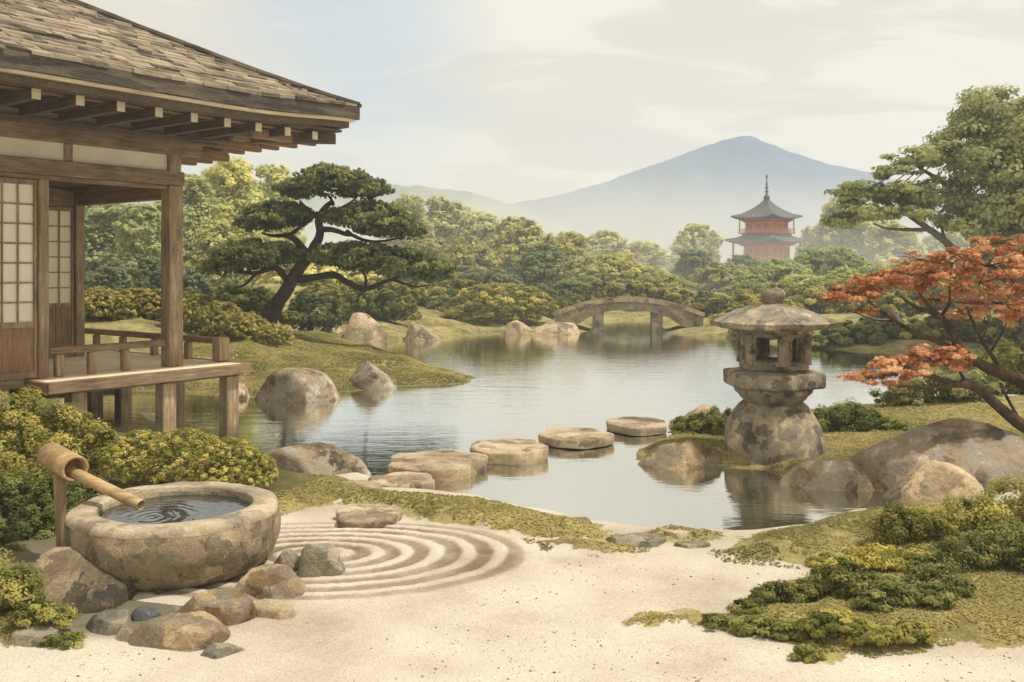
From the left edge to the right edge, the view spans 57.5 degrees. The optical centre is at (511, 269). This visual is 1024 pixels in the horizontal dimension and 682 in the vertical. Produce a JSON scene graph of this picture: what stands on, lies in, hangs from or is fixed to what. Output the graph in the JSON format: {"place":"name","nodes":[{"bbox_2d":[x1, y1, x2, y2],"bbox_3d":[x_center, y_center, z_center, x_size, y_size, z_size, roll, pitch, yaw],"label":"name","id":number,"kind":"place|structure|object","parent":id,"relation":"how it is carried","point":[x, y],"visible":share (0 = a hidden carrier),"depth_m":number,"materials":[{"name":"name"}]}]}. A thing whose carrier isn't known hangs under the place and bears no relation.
{"place":"outdoors","nodes":[
{"label":"outdoors","id":0,"kind":"place"},
{"bbox_2d":[103,182,728,263],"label":"hills","id":1,"kind":"structure","parent":0,"point":[499,209],"depth_m":353.59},
{"bbox_2d":[0,271,1023,681],"bbox_3d":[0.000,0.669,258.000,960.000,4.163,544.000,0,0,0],"label":"ground","id":2,"kind":"structure","parent":0,"point":[376,643],"depth_m":5.54,"materials":[{"name":"sand"}]},
{"bbox_2d":[8,621,62,646],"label":"flat rock","id":3,"kind":"object","parent":2,"relation":"on","point":[32,635],"visible":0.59,"depth_m":5.24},
{"bbox_2d":[0,546,87,649],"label":"creeping shrub","id":4,"kind":"object","parent":2,"relation":"on","point":[12,577],"visible":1,"depth_m":5.44,"materials":[{"name":"green plant"}]},
{"bbox_2d":[0,462,107,556],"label":"leafy shrub","id":5,"kind":"object","parent":2,"relation":"on","point":[13,497],"visible":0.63,"depth_m":7.84,"materials":[{"name":"green plant"}]},
{"bbox_2d":[0,386,127,493],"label":"leafy shrub","id":6,"kind":"object","parent":2,"relation":"on","point":[23,436],"visible":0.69,"depth_m":9.13,"materials":[{"name":"green plant"}]},
{"bbox_2d":[17,547,136,613],"bbox_3d":[-2.812,2.022,5.955,0.852,0.435,0.576,0,0,0],"label":"boulder","id":7,"kind":"object","parent":2,"relation":"on","point":[82,582],"visible":0.41,"depth_m":5.85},
{"bbox_2d":[37,442,145,546],"bbox_3d":[-3.057,1.715,6.673,1.136,0.831,0.265,0,0,36],"label":"bamboo spout","id":8,"kind":"object","parent":2,"relation":"on","point":[64,465],"visible":0.99,"depth_m":6.73,"materials":[{"name":"brown wood"}]},
{"bbox_2d":[85,203,126,281],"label":"broadleaf tree","id":9,"kind":"object","parent":2,"relation":"on","point":[99,219],"visible":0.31,"depth_m":44.90,"materials":[{"name":"green plant"}]},
{"bbox_2d":[85,608,131,635],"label":"flat rock","id":10,"kind":"object","parent":2,"relation":"on","point":[107,622],"visible":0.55,"depth_m":5.43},
{"bbox_2d":[85,261,132,291],"bbox_3d":[-14.162,0.403,32.972,2.280,1.445,1.625,0,0,0],"label":"broadleaf tree","id":11,"kind":"object","parent":2,"relation":"on","point":[112,275],"visible":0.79,"depth_m":32.62,"materials":[{"name":"green plant"}]},
{"bbox_2d":[85,285,160,320],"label":"clipped hedge","id":12,"kind":"object","parent":2,"relation":"on","point":[107,303],"visible":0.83,"depth_m":22.64,"materials":[{"name":"green plant"}]},
{"bbox_2d":[97,202,185,283],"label":"broadleaf tree","id":13,"kind":"object","parent":2,"relation":"on","point":[138,226],"visible":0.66,"depth_m":43.12,"materials":[{"name":"green plant"}]},
{"bbox_2d":[126,256,160,295],"bbox_3d":[-12.388,0.357,32.089,1.755,1.668,1.661,0,0,0],"label":"broadleaf tree","id":14,"kind":"object","parent":2,"relation":"on","point":[145,273],"visible":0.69,"depth_m":31.68,"materials":[{"name":"green plant"}]},
{"bbox_2d":[63,481,280,590],"bbox_3d":[-2.380,1.892,6.623,1.443,0.496,1.446,0,0,0],"label":"stone basin","id":15,"kind":"object","parent":2,"relation":"on","point":[174,536],"visible":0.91,"depth_m":6.13,"materials":[{"name":"grey stone"}]},
{"bbox_2d":[129,611,230,651],"bbox_3d":[-1.886,2.078,5.292,0.555,0.192,0.372,0,0,0],"label":"flat rock","id":16,"kind":"object","parent":2,"relation":"on","point":[190,631],"visible":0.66,"depth_m":5.22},
{"bbox_2d":[0,0,361,426],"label":"tea pavilion","id":17,"kind":"structure","parent":2,"relation":"on","point":[99,106],"depth_m":13.32,"materials":[{"name":"brown wood"}]},
{"bbox_2d":[97,427,278,489],"bbox_3d":[-2.999,1.826,8.766,1.860,0.685,1.058,0,0,17],"label":"clipped hedge","id":18,"kind":"object","parent":2,"relation":"on","point":[213,453],"visible":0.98,"depth_m":8.50,"materials":[{"name":"green plant"}]},
{"bbox_2d":[153,173,233,284],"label":"broadleaf tree","id":19,"kind":"object","parent":2,"relation":"on","point":[198,192],"visible":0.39,"depth_m":47.40,"materials":[{"name":"green plant"}]},
{"bbox_2d":[183,266,213,306],"bbox_3d":[-10.598,0.660,31.097,1.471,1.534,2.147,0,0,-17],"label":"broadleaf tree","id":20,"kind":"object","parent":2,"relation":"on","point":[193,281],"visible":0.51,"depth_m":30.61,"materials":[{"name":"green plant"}]},
{"bbox_2d":[175,589,255,625],"bbox_3d":[-1.821,2.074,5.637,0.492,0.230,0.367,0,0,31],"label":"flat rock","id":21,"kind":"object","parent":2,"relation":"on","point":[228,607],"visible":0.49,"depth_m":5.57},
{"bbox_2d":[200,643,244,658],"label":"flat rock","id":22,"kind":"object","parent":2,"relation":"on","point":[216,650],"visible":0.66,"depth_m":5.10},
{"bbox_2d":[183,219,264,285],"bbox_3d":[-12.396,-0.562,40.121,2.531,3.259,3.694,0,0,36],"label":"broadleaf tree","id":23,"kind":"object","parent":2,"relation":"on","point":[216,234],"visible":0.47,"depth_m":39.30,"materials":[{"name":"green plant"}]},
{"bbox_2d":[159,289,294,342],"bbox_3d":[-6.509,1.052,21.391,3.836,1.184,1.231,0,0,29],"label":"clipped hedge","id":24,"kind":"object","parent":2,"relation":"on","point":[206,317],"visible":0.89,"depth_m":21.05,"materials":[{"name":"green plant"}]},
{"bbox_2d":[195,156,266,283],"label":"broadleaf tree","id":25,"kind":"object","parent":2,"relation":"on","point":[230,178],"visible":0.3,"depth_m":50.91,"materials":[{"name":"green plant"}]},
{"bbox_2d":[211,283,304,328],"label":"shrub","id":26,"kind":"object","parent":2,"relation":"on","point":[248,299],"visible":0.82,"depth_m":24.31,"materials":[{"name":"green plant"}]},
{"bbox_2d":[233,564,308,598],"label":"rock","id":27,"kind":"object","parent":2,"relation":"on","point":[275,581],"visible":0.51,"depth_m":6.02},
{"bbox_2d":[255,598,296,619],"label":"flat rock","id":28,"kind":"object","parent":2,"relation":"on","point":[279,609],"visible":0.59,"depth_m":5.63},
{"bbox_2d":[254,160,307,280],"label":"broadleaf tree","id":29,"kind":"object","parent":2,"relation":"on","point":[273,174],"visible":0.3,"depth_m":59.10,"materials":[{"name":"green plant"}]},
{"bbox_2d":[255,367,340,402],"bbox_3d":[-3.642,2.021,15.996,1.439,0.713,1.009,0,0,24],"label":"shore rock","id":30,"kind":"object","parent":2,"relation":"on","point":[301,385],"visible":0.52,"depth_m":15.61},
{"bbox_2d":[256,262,353,286],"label":"broadleaf tree","id":31,"kind":"object","parent":2,"relation":"on","point":[275,277],"visible":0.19,"depth_m":46.91,"materials":[{"name":"green plant"}]},
{"bbox_2d":[252,442,371,475],"bbox_3d":[-2.111,2.056,9.785,1.274,0.499,0.733,0,0,0],"label":"boulder","id":32,"kind":"object","parent":2,"relation":"on","point":[316,458],"visible":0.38,"depth_m":9.61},
{"bbox_2d":[287,289,345,332],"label":"shrub","id":33,"kind":"object","parent":2,"relation":"on","point":[327,313],"visible":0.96,"depth_m":26.95,"materials":[{"name":"green plant"}]},
{"bbox_2d":[297,543,345,577],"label":"rock","id":34,"kind":"object","parent":2,"relation":"on","point":[321,559],"visible":0.55,"depth_m":6.36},
{"bbox_2d":[193,161,461,326],"bbox_3d":[-4.414,-0.576,22.452,6.431,4.080,2.277,0,0,0],"label":"pine tree","id":35,"kind":"object","parent":2,"relation":"on","point":[370,215],"visible":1,"depth_m":22.09,"materials":[{"name":"green plant"}]},
{"bbox_2d":[132,520,547,608],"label":"raked sand","id":36,"kind":"structure","parent":2,"relation":"on","point":[400,562],"depth_m":6.64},
{"bbox_2d":[294,276,429,306],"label":"shrub","id":37,"kind":"object","parent":2,"relation":"on","point":[320,290],"visible":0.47,"depth_m":33.48,"materials":[{"name":"green plant"}]},
{"bbox_2d":[343,313,386,341],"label":"shore boulder","id":38,"kind":"object","parent":2,"relation":"on","point":[363,327],"visible":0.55,"depth_m":28.53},
{"bbox_2d":[336,503,402,528],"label":"stepping stone","id":39,"kind":"object","parent":2,"relation":"on","point":[370,516],"visible":0.88,"depth_m":7.70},
{"bbox_2d":[350,362,397,390],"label":"shore rock","id":40,"kind":"object","parent":2,"relation":"on","point":[368,376],"visible":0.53,"depth_m":17.11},
{"bbox_2d":[330,284,421,321],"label":"shrub","id":41,"kind":"object","parent":2,"relation":"on","point":[389,303],"visible":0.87,"depth_m":30.78,"materials":[{"name":"green plant"}]},
{"bbox_2d":[368,471,434,489],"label":"stepping stone","id":42,"kind":"object","parent":2,"relation":"on","point":[406,479],"visible":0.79,"depth_m":9.21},
{"bbox_2d":[373,193,436,272],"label":"broadleaf tree","id":43,"kind":"object","parent":2,"relation":"on","point":[415,202],"visible":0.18,"depth_m":98.56,"materials":[{"name":"green plant"}]},
{"bbox_2d":[405,322,439,340],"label":"shore boulder","id":44,"kind":"object","parent":2,"relation":"on","point":[417,332],"visible":0.63,"depth_m":28.85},
{"bbox_2d":[401,231,450,255],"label":"broadleaf tree","id":45,"kind":"object","parent":2,"relation":"on","point":[432,246],"visible":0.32,"depth_m":72.61,"materials":[{"name":"green plant"}]},
{"bbox_2d":[381,273,481,301],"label":"shrub","id":46,"kind":"object","parent":2,"relation":"on","point":[434,288],"visible":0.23,"depth_m":41.59,"materials":[{"name":"green plant"}]},
{"bbox_2d":[414,289,466,309],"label":"shrub","id":47,"kind":"object","parent":2,"relation":"on","point":[435,301],"visible":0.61,"depth_m":36.76,"materials":[{"name":"green plant"}]},
{"bbox_2d":[424,194,474,245],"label":"broadleaf tree","id":48,"kind":"object","parent":2,"relation":"on","point":[443,212],"visible":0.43,"depth_m":102.03,"materials":[{"name":"green plant"}]},
{"bbox_2d":[437,236,502,272],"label":"broadleaf tree","id":49,"kind":"object","parent":2,"relation":"on","point":[470,252],"visible":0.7,"depth_m":69.09,"materials":[{"name":"green plant"}]},
{"bbox_2d":[450,210,510,267],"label":"broadleaf tree","id":50,"kind":"object","parent":2,"relation":"on","point":[477,224],"visible":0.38,"depth_m":98.35,"materials":[{"name":"green plant"}]},
{"bbox_2d":[473,267,523,301],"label":"broadleaf tree","id":51,"kind":"object","parent":2,"relation":"on","point":[498,276],"visible":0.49,"depth_m":49.51,"materials":[{"name":"green plant"}]},
{"bbox_2d":[443,282,558,324],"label":"clipped shrub","id":52,"kind":"object","parent":2,"relation":"on","point":[491,306],"visible":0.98,"depth_m":33.72,"materials":[{"name":"green plant"}]},
{"bbox_2d":[0,330,1023,657],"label":"moss","id":53,"kind":"object","parent":2,"relation":"on","point":[342,344],"visible":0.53,"depth_m":8.39,"materials":[{"name":"plant"}]},
{"bbox_2d":[486,216,545,280],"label":"broadleaf tree","id":54,"kind":"object","parent":2,"relation":"on","point":[515,240],"visible":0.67,"depth_m":76.86,"materials":[{"name":"green plant"}]},
{"bbox_2d":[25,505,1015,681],"bbox_3d":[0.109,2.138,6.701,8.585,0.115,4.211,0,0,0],"label":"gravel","id":55,"kind":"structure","parent":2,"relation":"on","point":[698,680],"depth_m":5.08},
{"bbox_2d":[511,243,573,289],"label":"broadleaf tree","id":56,"kind":"object","parent":2,"relation":"on","point":[543,257],"visible":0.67,"depth_m":61.05,"materials":[{"name":"green plant"}]},
{"bbox_2d":[530,322,579,334],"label":"shore rock","id":57,"kind":"object","parent":2,"relation":"on","point":[558,328],"visible":0.69,"depth_m":31.52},
{"bbox_2d":[538,230,590,280],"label":"broadleaf tree","id":58,"kind":"object","parent":2,"relation":"on","point":[573,243],"visible":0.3,"depth_m":72.95,"materials":[{"name":"green plant"}]},
{"bbox_2d":[549,274,600,300],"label":"broadleaf tree","id":59,"kind":"object","parent":2,"relation":"on","point":[569,284],"visible":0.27,"depth_m":45.30,"materials":[{"name":"green plant"}]},
{"bbox_2d":[545,255,609,285],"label":"broadleaf tree","id":60,"kind":"object","parent":2,"relation":"on","point":[573,265],"visible":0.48,"depth_m":59.35,"materials":[{"name":"green plant"}]},
{"bbox_2d":[585,229,630,257],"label":"broadleaf tree","id":61,"kind":"object","parent":2,"relation":"on","point":[601,242],"visible":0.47,"depth_m":98.70,"materials":[{"name":"green plant"}]},
{"bbox_2d":[582,252,656,282],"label":"broadleaf tree","id":62,"kind":"object","parent":2,"relation":"on","point":[615,266],"visible":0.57,"depth_m":58.79,"materials":[{"name":"green plant"}]},
{"bbox_2d":[553,296,704,331],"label":"stone bridge","id":63,"kind":"structure","parent":2,"relation":"on","point":[657,309],"depth_m":33.20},
{"bbox_2d":[573,279,696,303],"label":"shrub","id":64,"kind":"object","parent":2,"relation":"on","point":[649,290],"visible":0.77,"depth_m":44.55,"materials":[{"name":"green plant"}]},
{"bbox_2d":[605,532,665,547],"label":"flat rock","id":65,"kind":"object","parent":2,"relation":"on","point":[650,540],"visible":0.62,"depth_m":7.14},
{"bbox_2d":[618,240,668,271],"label":"broadleaf tree","id":66,"kind":"object","parent":2,"relation":"on","point":[648,253],"visible":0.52,"depth_m":94.35,"materials":[{"name":"green plant"}]},
{"bbox_2d":[636,269,695,292],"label":"broadleaf tree","id":67,"kind":"object","parent":2,"relation":"on","point":[661,278],"visible":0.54,"depth_m":53.04,"materials":[{"name":"green plant"}]},
{"bbox_2d":[638,440,721,469],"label":"rock","id":68,"kind":"object","parent":2,"relation":"on","point":[684,455],"visible":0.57,"depth_m":10.42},
{"bbox_2d":[670,248,715,287],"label":"broadleaf tree","id":69,"kind":"object","parent":2,"relation":"on","point":[690,260],"visible":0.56,"depth_m":75.24,"materials":[{"name":"green plant"}]},
{"bbox_2d":[668,223,723,262],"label":"broadleaf tree","id":70,"kind":"object","parent":2,"relation":"on","point":[693,236],"visible":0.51,"depth_m":102.34,"materials":[{"name":"green plant"}]},
{"bbox_2d":[668,405,731,435],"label":"shrub","id":71,"kind":"object","parent":2,"relation":"on","point":[713,421],"visible":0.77,"depth_m":12.04,"materials":[{"name":"green plant"}]},
{"bbox_2d":[686,261,749,292],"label":"broadleaf tree","id":72,"kind":"object","parent":2,"relation":"on","point":[717,275],"visible":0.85,"depth_m":65.13,"materials":[{"name":"green plant"}]},
{"bbox_2d":[691,296,750,317],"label":"shrub","id":73,"kind":"object","parent":2,"relation":"on","point":[707,306],"visible":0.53,"depth_m":37.64,"materials":[{"name":"green plant"}]},
{"bbox_2d":[698,612,810,640],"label":"creeping shrub","id":74,"kind":"object","parent":2,"relation":"on","point":[748,625],"visible":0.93,"depth_m":5.35,"materials":[{"name":"green plant"}]},
{"bbox_2d":[681,277,850,307],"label":"shrub","id":75,"kind":"object","parent":2,"relation":"on","point":[740,297],"visible":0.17,"depth_m":43.81,"materials":[{"name":"green plant"}]},
{"bbox_2d":[724,174,808,263],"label":"pagoda","id":76,"kind":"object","parent":2,"relation":"on","point":[767,235],"visible":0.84,"depth_m":108.67,"materials":[{"name":"wood"}]},
{"bbox_2d":[731,258,813,283],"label":"broadleaf tree","id":77,"kind":"object","parent":2,"relation":"on","point":[775,270],"visible":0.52,"depth_m":61.06,"materials":[{"name":"green plant"}]},
{"bbox_2d":[711,283,839,464],"bbox_3d":[3.052,1.411,10.900,1.490,2.509,1.294,0,0,-31],"label":"stone lantern","id":78,"kind":"object","parent":2,"relation":"on","point":[772,418],"visible":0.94,"depth_m":10.54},
{"bbox_2d":[782,247,828,274],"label":"broadleaf tree","id":79,"kind":"object","parent":2,"relation":"on","point":[810,259],"visible":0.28,"depth_m":69.03,"materials":[{"name":"green plant"}]},
{"bbox_2d":[725,565,888,615],"bbox_3d":[1.812,2.015,5.815,1.103,0.293,0.404,0,0,-13],"label":"creeping shrub","id":80,"kind":"object","parent":2,"relation":"on","point":[814,585],"visible":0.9,"depth_m":5.80,"materials":[{"name":"green plant"}]},
{"bbox_2d":[743,279,874,313],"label":"shrub","id":81,"kind":"object","parent":2,"relation":"on","point":[812,301],"visible":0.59,"depth_m":41.01,"materials":[{"name":"green plant"}]},
{"bbox_2d":[779,458,873,491],"bbox_3d":[3.219,2.137,9.518,0.986,0.426,0.604,0,0,0],"label":"rock","id":82,"kind":"object","parent":2,"relation":"on","point":[834,474],"visible":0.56,"depth_m":9.36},
{"bbox_2d":[809,197,871,256],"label":"broadleaf tree","id":83,"kind":"object","parent":2,"relation":"on","point":[849,240],"visible":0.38,"depth_m":114.27,"materials":[{"name":"green plant"}]},
{"bbox_2d":[814,245,874,276],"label":"broadleaf tree","id":84,"kind":"object","parent":2,"relation":"on","point":[834,259],"visible":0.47,"depth_m":65.38,"materials":[{"name":"green plant"}]},
{"bbox_2d":[809,317,904,345],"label":"shrub","id":85,"kind":"object","parent":2,"relation":"on","point":[863,330],"visible":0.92,"depth_m":25.90,"materials":[{"name":"green plant"}]},
{"bbox_2d":[787,608,937,662],"bbox_3d":[1.916,2.035,5.231,0.968,0.252,0.367,0,0,-15],"label":"creeping shrub","id":86,"kind":"object","parent":2,"relation":"on","point":[815,622],"visible":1,"depth_m":5.17,"materials":[{"name":"green plant"}]},
{"bbox_2d":[811,397,913,432],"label":"shrub","id":87,"kind":"object","parent":2,"relation":"on","point":[859,418],"visible":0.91,"depth_m":12.11,"materials":[{"name":"green plant"}]},
{"bbox_2d":[807,543,949,572],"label":"creeping shrub","id":88,"kind":"object","parent":2,"relation":"on","point":[882,557],"visible":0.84,"depth_m":6.30,"materials":[{"name":"green plant"}]},
{"bbox_2d":[803,500,959,566],"bbox_3d":[2.685,1.939,6.844,1.289,0.445,0.356,0,0,-20],"label":"creeping shrub","id":89,"kind":"object","parent":2,"relation":"on","point":[917,525],"visible":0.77,"depth_m":6.89,"materials":[{"name":"green plant"}]},
{"bbox_2d":[861,219,927,266],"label":"broadleaf tree","id":90,"kind":"object","parent":2,"relation":"on","point":[887,246],"visible":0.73,"depth_m":108.16,"materials":[{"name":"green plant"}]},
{"bbox_2d":[848,572,976,611],"bbox_3d":[2.466,2.020,5.688,0.900,0.282,0.342,0,0,-13],"label":"creeping shrub","id":91,"kind":"object","parent":2,"relation":"on","point":[945,593],"visible":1,"depth_m":5.63,"materials":[{"name":"green plant"}]},
{"bbox_2d":[819,82,1023,342],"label":"broadleaf tree","id":92,"kind":"object","parent":2,"relation":"on","point":[992,128],"visible":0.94,"depth_m":23.31,"materials":[{"name":"green plant"}]},
{"bbox_2d":[819,234,1023,432],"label":"maple tree","id":93,"kind":"object","parent":2,"relation":"on","point":[927,270],"visible":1,"depth_m":9.64,"materials":[{"name":"orange plant"}]},
{"bbox_2d":[864,289,983,341],"bbox_3d":[13.449,1.367,31.127,2.881,1.371,11.889,0,0,18],"label":"shrub","id":94,"kind":"object","parent":2,"relation":"on","point":[895,305],"visible":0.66,"depth_m":26.74,"materials":[{"name":"green plant"}]},
{"bbox_2d":[881,460,984,504],"bbox_3d":[3.895,2.007,8.614,0.911,0.473,0.638,0,0,0],"label":"boulder","id":95,"kind":"object","parent":2,"relation":"on","point":[928,481],"visible":0.56,"depth_m":8.47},
{"bbox_2d":[859,276,1008,310],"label":"shrub","id":96,"kind":"object","parent":2,"relation":"on","point":[934,290],"visible":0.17,"depth_m":41.37,"materials":[{"name":"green plant"}]},
{"bbox_2d":[867,365,1006,405],"bbox_3d":[6.375,1.764,14.045,2.044,0.622,0.967,0,0,0],"label":"shrub","id":97,"kind":"object","parent":2,"relation":"on","point":[899,395],"visible":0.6,"depth_m":13.81,"materials":[{"name":"green plant"}]},
{"bbox_2d":[853,418,1023,489],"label":"boulder","id":98,"kind":"object","parent":2,"relation":"on","point":[975,449],"visible":0.48,"depth_m":9.43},
{"bbox_2d":[918,231,985,266],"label":"broadleaf tree","id":99,"kind":"object","parent":2,"relation":"on","point":[953,238],"visible":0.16,"depth_m":108.71,"materials":[{"name":"green plant"}]},
{"bbox_2d":[903,518,1023,579],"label":"creeping shrub","id":100,"kind":"object","parent":2,"relation":"on","point":[1003,543],"visible":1,"depth_m":6.26,"materials":[{"name":"green plant"}]},
{"bbox_2d":[936,471,1023,535],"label":"creeping shrub","id":101,"kind":"object","parent":2,"relation":"on","point":[988,510],"visible":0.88,"depth_m":7.11,"materials":[{"name":"green plant"}]},
{"bbox_2d":[955,337,1023,394],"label":"shrub","id":102,"kind":"object","parent":2,"relation":"on","point":[1015,362],"visible":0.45,"depth_m":15.44,"materials":[{"name":"green plant"}]},
{"bbox_2d":[959,309,1022,342],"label":"shrub","id":103,"kind":"object","parent":2,"relation":"on","point":[995,327],"visible":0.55,"depth_m":25.45,"materials":[{"name":"green plant"}]},
{"bbox_2d":[19,320,1023,529],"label":"pond water","id":104,"kind":"structure","parent":0,"point":[525,387],"depth_m":14.08,"materials":[{"name":"liquid"}]},
{"bbox_2d":[388,449,487,481],"bbox_3d":[-0.806,2.312,10.238,1.091,0.516,1.144,0,0,0],"label":"stepping stone","id":105,"kind":"object","parent":104,"relation":"in","point":[445,465],"visible":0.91,"depth_m":9.98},
{"bbox_2d":[470,439,548,465],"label":"stepping stone","id":106,"kind":"object","parent":104,"relation":"in","point":[514,452],"visible":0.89,"depth_m":10.66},
{"bbox_2d":[538,427,613,448],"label":"stepping stone","id":107,"kind":"object","parent":104,"relation":"in","point":[574,438],"visible":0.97,"depth_m":11.60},
{"bbox_2d":[606,416,666,435],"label":"stepping stone","id":108,"kind":"object","parent":104,"relation":"in","point":[636,426],"visible":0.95,"depth_m":12.49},
{"bbox_2d":[80,0,1023,203],"label":"sky","id":109,"kind":"structure","parent":0,"point":[507,101],"materials":[{"name":"white"}]},
{"bbox_2d":[513,136,981,260],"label":"mountain","id":110,"kind":"structure","parent":0,"point":[716,186],"depth_m":417.55,"materials":[{"name":"stone"}]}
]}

